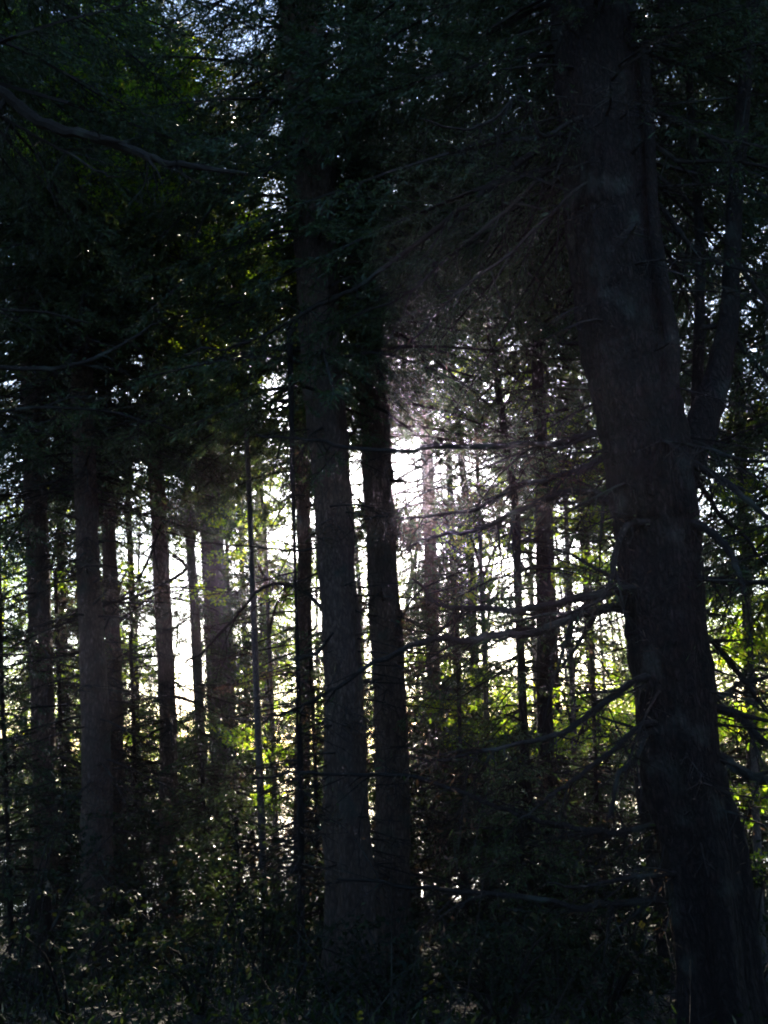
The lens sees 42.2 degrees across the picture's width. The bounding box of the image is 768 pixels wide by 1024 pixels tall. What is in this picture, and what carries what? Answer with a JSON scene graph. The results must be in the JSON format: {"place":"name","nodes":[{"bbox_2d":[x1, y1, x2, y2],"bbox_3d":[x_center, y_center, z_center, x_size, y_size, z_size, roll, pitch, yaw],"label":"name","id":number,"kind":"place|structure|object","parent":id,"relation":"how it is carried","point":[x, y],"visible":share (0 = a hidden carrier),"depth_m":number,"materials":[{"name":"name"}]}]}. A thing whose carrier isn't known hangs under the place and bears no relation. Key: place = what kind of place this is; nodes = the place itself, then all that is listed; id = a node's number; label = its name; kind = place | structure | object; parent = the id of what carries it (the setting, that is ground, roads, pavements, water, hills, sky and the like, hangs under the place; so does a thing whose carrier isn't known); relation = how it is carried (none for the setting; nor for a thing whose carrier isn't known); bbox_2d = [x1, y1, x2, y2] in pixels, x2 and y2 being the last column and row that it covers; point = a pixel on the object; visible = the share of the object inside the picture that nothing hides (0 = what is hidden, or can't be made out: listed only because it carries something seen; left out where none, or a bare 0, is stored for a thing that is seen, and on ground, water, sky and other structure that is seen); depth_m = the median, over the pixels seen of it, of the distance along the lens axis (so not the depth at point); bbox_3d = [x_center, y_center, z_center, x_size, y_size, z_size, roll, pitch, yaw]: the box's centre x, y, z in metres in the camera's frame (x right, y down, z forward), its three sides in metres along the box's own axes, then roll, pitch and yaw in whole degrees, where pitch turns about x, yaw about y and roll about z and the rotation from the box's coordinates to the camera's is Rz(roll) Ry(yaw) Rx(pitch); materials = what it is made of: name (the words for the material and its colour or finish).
{"place":"outdoors","nodes":[
{"label":"outdoors","id":0,"kind":"place"},
{"bbox_2d":[0,890,767,1023],"bbox_3d":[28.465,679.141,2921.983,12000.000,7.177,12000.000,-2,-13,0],"label":"ground","id":1,"kind":"structure","parent":0,"point":[394,991],"depth_m":7.31,"materials":[{"name":"green plant"}]},
{"bbox_2d":[29,880,56,1003],"bbox_3d":[-3.192,4.102,9.352,0.322,1.224,0.302,-2,-13,0],"label":"tree stump","id":2,"kind":"object","parent":1,"relation":"on","point":[48,922],"visible":0.34,"depth_m":9.33,"materials":[{"name":"brown wood"}]},
{"bbox_2d":[0,568,157,969],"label":"young spruce","id":3,"kind":"object","parent":1,"relation":"on","point":[58,691],"visible":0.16,"depth_m":13.11,"materials":[{"name":"green plant"}]},
{"bbox_2d":[0,446,158,998],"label":"young spruce","id":4,"kind":"object","parent":1,"relation":"on","point":[4,696],"visible":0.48,"depth_m":11.61,"materials":[{"name":"green plant"}]},
{"bbox_2d":[0,885,163,1023],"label":"shrub","id":5,"kind":"object","parent":1,"relation":"on","point":[9,977],"visible":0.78,"depth_m":6.51,"materials":[{"name":"green plant"}]},
{"bbox_2d":[0,782,185,1011],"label":"shrub","id":6,"kind":"object","parent":1,"relation":"on","point":[27,945],"visible":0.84,"depth_m":9.04,"materials":[{"name":"green plant"}]},
{"bbox_2d":[0,121,187,927],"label":"slim tree","id":7,"kind":"object","parent":1,"relation":"on","point":[23,584],"visible":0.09,"depth_m":17.76,"materials":[{"name":"green plant"}]},
{"bbox_2d":[0,692,193,920],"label":"shrub","id":8,"kind":"object","parent":1,"relation":"on","point":[58,793],"visible":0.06,"depth_m":15.99,"materials":[{"name":"green plant"}]},
{"bbox_2d":[0,1,212,966],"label":"spruce tree","id":9,"kind":"object","parent":1,"relation":"on","point":[34,605],"visible":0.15,"depth_m":12.43,"materials":[{"name":"green plant"}]},
{"bbox_2d":[0,802,221,975],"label":"shrub","id":10,"kind":"object","parent":1,"relation":"on","point":[122,911],"visible":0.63,"depth_m":10.67,"materials":[{"name":"green plant"}]},
{"bbox_2d":[0,0,232,658],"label":"broadleaf tree","id":11,"kind":"object","parent":1,"relation":"on","point":[193,90],"visible":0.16,"depth_m":11.55,"materials":[{"name":"green plant"}]},
{"bbox_2d":[3,560,229,752],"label":"broadleaf tree","id":12,"kind":"object","parent":1,"relation":"on","point":[131,612],"visible":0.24,"depth_m":15.70,"materials":[{"name":"green plant"}]},
{"bbox_2d":[16,348,229,916],"bbox_3d":[-5.244,-0.648,20.508,4.371,18.203,4.588,-2,-13,0],"label":"slim tree","id":13,"kind":"object","parent":1,"relation":"on","point":[132,522],"visible":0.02,"depth_m":19.82,"materials":[{"name":"green plant"}]},
{"bbox_2d":[60,633,222,951],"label":"young spruce","id":14,"kind":"object","parent":1,"relation":"on","point":[134,721],"visible":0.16,"depth_m":14.58,"materials":[{"name":"green plant"}]},
{"bbox_2d":[0,17,284,951],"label":"spruce tree","id":15,"kind":"object","parent":1,"relation":"on","point":[110,555],"visible":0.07,"depth_m":14.43,"materials":[{"name":"green plant"}]},
{"bbox_2d":[0,0,305,985],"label":"spruce tree","id":16,"kind":"object","parent":1,"relation":"on","point":[96,776],"visible":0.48,"depth_m":11.51,"materials":[{"name":"green plant"}]},
{"bbox_2d":[143,995,172,1006],"bbox_3d":[-1.639,3.631,7.184,0.259,0.264,0.274,-12,-16,35],"label":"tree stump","id":17,"kind":"object","parent":1,"relation":"on","point":[159,1002],"visible":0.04,"depth_m":7.16,"materials":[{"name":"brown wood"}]},
{"bbox_2d":[0,0,326,1023],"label":"spruce tree","id":18,"kind":"object","parent":1,"relation":"on","point":[22,104],"visible":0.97,"depth_m":8.64,"materials":[{"name":"green plant"}]},
{"bbox_2d":[77,743,254,917],"bbox_3d":[-4.257,6.056,18.258,3.441,3.510,3.069,-12,-16,35],"label":"shrub","id":19,"kind":"object","parent":1,"relation":"on","point":[190,752],"visible":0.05,"depth_m":18.03,"materials":[{"name":"green plant"}]},
{"bbox_2d":[55,857,295,1023],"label":"shrub","id":20,"kind":"object","parent":1,"relation":"on","point":[207,945],"visible":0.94,"depth_m":6.24,"materials":[{"name":"green plant"}]},
{"bbox_2d":[0,0,356,954],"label":"spruce tree","id":21,"kind":"object","parent":1,"relation":"on","point":[164,640],"visible":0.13,"depth_m":13.76,"materials":[{"name":"green plant"}]},
{"bbox_2d":[100,282,315,939],"bbox_3d":[-3.592,-1.265,19.942,4.615,19.164,4.447,-2,-13,0],"label":"slim tree","id":22,"kind":"object","parent":1,"relation":"on","point":[196,648],"visible":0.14,"depth_m":18.87,"materials":[{"name":"green plant"}]},
{"bbox_2d":[103,447,316,929],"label":"broadleaf tree","id":23,"kind":"object","parent":1,"relation":"on","point":[290,647],"visible":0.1,"depth_m":21.16,"materials":[{"name":"green plant"}]},
{"bbox_2d":[114,709,316,963],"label":"young spruce","id":24,"kind":"object","parent":1,"relation":"on","point":[202,799],"visible":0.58,"depth_m":12.42,"materials":[{"name":"green plant"}]},
{"bbox_2d":[113,760,321,939],"bbox_3d":[-2.414,4.991,14.733,3.721,2.683,2.882,-2,-13,0],"label":"shrub","id":25,"kind":"object","parent":1,"relation":"on","point":[229,828],"visible":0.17,"depth_m":14.31,"materials":[{"name":"green plant"}]},
{"bbox_2d":[116,747,320,986],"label":"young spruce","id":26,"kind":"object","parent":1,"relation":"on","point":[237,886],"visible":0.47,"depth_m":10.43,"materials":[{"name":"green plant"}]},
{"bbox_2d":[144,200,297,983],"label":"slim tree","id":27,"kind":"object","parent":1,"relation":"on","point":[257,711],"visible":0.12,"depth_m":11.61,"materials":[{"name":"plant"}]},
{"bbox_2d":[127,191,320,939],"bbox_3d":[-3.427,-1.522,20.793,4.713,20.136,4.574,-7,-14,18],"label":"slim tree","id":28,"kind":"object","parent":1,"relation":"on","point":[221,577],"visible":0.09,"depth_m":19.77,"materials":[{"name":"green plant"}]},
{"bbox_2d":[136,221,312,899],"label":"slim tree","id":29,"kind":"object","parent":1,"relation":"on","point":[206,630],"visible":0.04,"depth_m":20.65,"materials":[{"name":"green plant"}]},
{"bbox_2d":[151,833,324,987],"bbox_3d":[-0.899,3.537,8.904,1.477,1.432,2.280,-7,-14,19],"label":"shrub","id":30,"kind":"object","parent":1,"relation":"on","point":[266,918],"visible":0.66,"depth_m":8.67,"materials":[{"name":"green plant"}]},
{"bbox_2d":[176,208,323,927],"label":"slim tree","id":31,"kind":"object","parent":1,"relation":"on","point":[288,730],"visible":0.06,"depth_m":21.45,"materials":[{"name":"green plant"}]},
{"bbox_2d":[185,385,321,916],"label":"slim tree","id":32,"kind":"object","parent":1,"relation":"on","point":[292,603],"visible":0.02,"depth_m":25.88,"materials":[{"name":"green plant"}]},
{"bbox_2d":[196,473,314,939],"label":"broadleaf tree","id":33,"kind":"object","parent":1,"relation":"on","point":[268,631],"visible":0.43,"depth_m":17.04,"materials":[{"name":"green plant"}]},
{"bbox_2d":[190,493,323,925],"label":"young spruce","id":34,"kind":"object","parent":1,"relation":"on","point":[262,733],"depth_m":23.40,"materials":[{"name":"green plant"}]},
{"bbox_2d":[214,324,366,1006],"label":"sapling","id":35,"kind":"object","parent":1,"relation":"on","point":[299,871],"visible":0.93,"depth_m":7.39,"materials":[{"name":"green wood"}]},
{"bbox_2d":[0,0,583,988],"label":"spruce tree","id":36,"kind":"object","parent":1,"relation":"on","point":[326,396],"visible":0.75,"depth_m":9.30,"materials":[{"name":"green plant"}]},
{"bbox_2d":[97,0,502,957],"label":"spruce tree","id":37,"kind":"object","parent":1,"relation":"on","point":[305,564],"visible":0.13,"depth_m":14.06,"materials":[{"name":"green plant"}]},
{"bbox_2d":[197,617,431,977],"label":"young spruce","id":38,"kind":"object","parent":1,"relation":"on","point":[311,670],"visible":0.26,"depth_m":12.01,"materials":[{"name":"green plant"}]},
{"bbox_2d":[221,716,435,888],"bbox_3d":[-0.704,4.812,15.000,3.024,3.565,3.427,-4,-13,9],"label":"shrub","id":39,"kind":"object","parent":1,"relation":"on","point":[291,806],"visible":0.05,"depth_m":14.80,"materials":[{"name":"green plant"}]},
{"bbox_2d":[96,0,607,990],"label":"spruce tree","id":40,"kind":"object","parent":1,"relation":"on","point":[388,612],"visible":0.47,"depth_m":10.30,"materials":[{"name":"green plant"}]},
{"bbox_2d":[276,506,434,936],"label":"young spruce","id":41,"kind":"object","parent":1,"relation":"on","point":[372,694],"visible":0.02,"depth_m":17.91,"materials":[{"name":"green plant"}]},
{"bbox_2d":[0,808,767,1023],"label":"undergrowth","id":42,"kind":"object","parent":1,"relation":"on","point":[255,1015],"visible":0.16,"depth_m":6.17,"materials":[{"name":"green plant"}]},
{"bbox_2d":[0,0,767,932],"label":"wood","id":43,"kind":"object","parent":1,"relation":"on","point":[632,710],"visible":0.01,"depth_m":30.34,"materials":[{"name":"plant"}]},
{"bbox_2d":[319,783,495,955],"bbox_3d":[0.331,4.341,11.681,2.365,2.225,2.172,6,-16,-33],"label":"shrub","id":44,"kind":"object","parent":1,"relation":"on","point":[416,878],"visible":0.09,"depth_m":11.52,"materials":[{"name":"green plant"}]},
{"bbox_2d":[212,899,605,1023],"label":"shrub","id":45,"kind":"object","parent":1,"relation":"on","point":[363,979],"visible":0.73,"depth_m":6.48,"materials":[{"name":"green plant"}]},
{"bbox_2d":[364,711,482,937],"bbox_3d":[0.542,4.736,15.201,2.513,3.414,3.841,-12,-16,35],"label":"shrub","id":46,"kind":"object","parent":1,"relation":"on","point":[434,870],"visible":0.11,"depth_m":14.67,"materials":[{"name":"green plant"}]},
{"bbox_2d":[271,33,583,932],"bbox_3d":[0.586,-2.738,18.403,6.169,20.126,5.732,-15,-18,43],"label":"spruce tree","id":47,"kind":"object","parent":1,"relation":"on","point":[427,613],"visible":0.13,"depth_m":16.99,"materials":[{"name":"green plant"}]},
{"bbox_2d":[364,345,524,907],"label":"slim tree","id":48,"kind":"object","parent":1,"relation":"on","point":[444,621],"depth_m":22.94,"materials":[{"name":"green plant"}]},
{"bbox_2d":[369,483,534,928],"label":"young spruce","id":49,"kind":"object","parent":1,"relation":"on","point":[471,842],"visible":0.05,"depth_m":20.14,"materials":[{"name":"green plant"}]},
{"bbox_2d":[370,610,558,981],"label":"young spruce","id":50,"kind":"object","parent":1,"relation":"on","point":[457,632],"visible":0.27,"depth_m":11.90,"materials":[{"name":"green plant"}]},
{"bbox_2d":[184,0,767,1023],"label":"spruce tree","id":51,"kind":"object","parent":1,"relation":"on","point":[600,160],"visible":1,"depth_m":6.74,"materials":[{"name":"green plant"}]},
{"bbox_2d":[347,98,613,919],"bbox_3d":[1.247,-1.155,18.868,5.708,17.242,5.153,10,-18,-44],"label":"slim tree","id":52,"kind":"object","parent":1,"relation":"on","point":[488,517],"visible":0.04,"depth_m":18.02,"materials":[{"name":"green plant"}]},
{"bbox_2d":[383,804,600,980],"bbox_3d":[1.012,3.726,9.608,2.061,1.779,1.920,-10,-15,28],"label":"shrub","id":53,"kind":"object","parent":1,"relation":"on","point":[476,910],"visible":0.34,"depth_m":9.67,"materials":[{"name":"green plant"}]},
{"bbox_2d":[334,889,650,1023],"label":"shrub","id":54,"kind":"object","parent":1,"relation":"on","point":[477,969],"visible":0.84,"depth_m":6.26,"materials":[{"name":"green plant"}]},
{"bbox_2d":[412,341,574,919],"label":"broadleaf tree","id":55,"kind":"object","parent":1,"relation":"on","point":[486,697],"visible":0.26,"depth_m":15.17,"materials":[{"name":"green plant"}]},
{"bbox_2d":[404,374,614,894],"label":"broadleaf tree","id":56,"kind":"object","parent":1,"relation":"on","point":[511,675],"visible":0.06,"depth_m":18.14,"materials":[{"name":"green plant"}]},
{"bbox_2d":[371,46,659,977],"bbox_3d":[1.380,-0.879,11.444,3.337,12.123,3.217,-2,-13,0],"label":"slim tree","id":57,"kind":"object","parent":1,"relation":"on","point":[521,666],"visible":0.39,"depth_m":10.88,"materials":[{"name":"green plant"}]},
{"bbox_2d":[456,501,614,917],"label":"young spruce","id":58,"kind":"object","parent":1,"relation":"on","point":[513,694],"visible":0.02,"depth_m":22.02,"materials":[{"name":"green plant"}]},
{"bbox_2d":[430,721,646,996],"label":"young spruce","id":59,"kind":"object","parent":1,"relation":"on","point":[521,884],"visible":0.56,"depth_m":8.94,"materials":[{"name":"green plant"}]},
{"bbox_2d":[397,68,691,917],"bbox_3d":[2.898,-1.175,15.484,5.218,15.163,5.566,8,-17,-38],"label":"slim tree","id":60,"kind":"object","parent":1,"relation":"on","point":[571,386],"visible":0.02,"depth_m":14.87,"materials":[{"name":"green plant"}]},
{"bbox_2d":[351,1,767,979],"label":"spruce tree","id":61,"kind":"object","parent":1,"relation":"on","point":[537,367],"visible":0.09,"depth_m":12.21,"materials":[{"name":"green plant"}]},
{"bbox_2d":[470,644,654,973],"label":"young spruce","id":62,"kind":"object","parent":1,"relation":"on","point":[598,803],"visible":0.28,"depth_m":11.47,"materials":[{"name":"green plant"}]},
{"bbox_2d":[511,714,639,945],"bbox_3d":[2.827,4.429,14.176,2.030,3.225,1.785,7,-16,-36],"label":"shrub","id":63,"kind":"object","parent":1,"relation":"on","point":[603,841],"visible":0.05,"depth_m":14.07,"materials":[{"name":"green plant"}]},
{"bbox_2d":[503,455,651,914],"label":"young spruce","id":64,"kind":"object","parent":1,"relation":"on","point":[599,697],"visible":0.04,"depth_m":19.64,"materials":[{"name":"green plant"}]},
{"bbox_2d":[527,407,635,950],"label":"broadleaf tree","id":65,"kind":"object","parent":1,"relation":"on","point":[571,735],"visible":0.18,"depth_m":13.95,"materials":[{"name":"green plant"}]},
{"bbox_2d":[435,216,736,926],"bbox_3d":[3.497,-1.567,17.565,5.369,17.243,5.391,-9,-15,28],"label":"slim tree","id":66,"kind":"object","parent":1,"relation":"on","point":[584,546],"visible":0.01,"depth_m":17.07,"materials":[{"name":"green plant"}]},
{"bbox_2d":[535,778,659,969],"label":"shrub","id":67,"kind":"object","parent":1,"relation":"on","point":[633,893],"visible":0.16,"depth_m":10.25,"materials":[{"name":"green plant"}]},
{"bbox_2d":[475,883,761,1023],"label":"shrub","id":68,"kind":"object","parent":1,"relation":"on","point":[659,976],"visible":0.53,"depth_m":6.85,"materials":[{"name":"green plant"}]},
{"bbox_2d":[482,0,767,675],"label":"spruce tree","id":69,"kind":"object","parent":1,"relation":"on","point":[752,437],"visible":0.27,"depth_m":8.39,"materials":[{"name":"green plant"}]},
{"bbox_2d":[633,768,675,988],"bbox_3d":[2.308,3.130,8.492,0.192,1.911,0.176,-2,-13,0],"label":"trunk","id":70,"kind":"object","parent":1,"relation":"on","point":[661,942],"visible":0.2,"depth_m":8.47,"materials":[{"name":"brown wood"}]},
{"bbox_2d":[542,0,767,941],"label":"slim tree","id":71,"kind":"object","parent":1,"relation":"on","point":[749,465],"visible":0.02,"depth_m":12.16,"materials":[{"name":"green plant"}]},
{"bbox_2d":[591,418,767,950],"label":"young spruce","id":72,"kind":"object","parent":1,"relation":"on","point":[764,831],"visible":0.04,"depth_m":11.96,"materials":[{"name":"green plant"}]},
{"bbox_2d":[595,780,767,978],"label":"shrub","id":73,"kind":"object","parent":1,"relation":"on","point":[764,865],"visible":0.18,"depth_m":8.09,"materials":[{"name":"green plant"}]},
{"bbox_2d":[629,657,767,839],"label":"shrub","id":74,"kind":"object","parent":1,"relation":"on","point":[741,753],"visible":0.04,"depth_m":12.74,"materials":[{"name":"green plant"}]},
{"bbox_2d":[697,344,767,974],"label":"broadleaf tree","id":75,"kind":"object","parent":1,"relation":"on","point":[757,847],"visible":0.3,"depth_m":9.24,"materials":[{"name":"green plant"}]},
{"bbox_2d":[0,0,767,750],"label":"sky","id":76,"kind":"structure","parent":0,"point":[358,478],"materials":[{"name":"white"}]}
]}

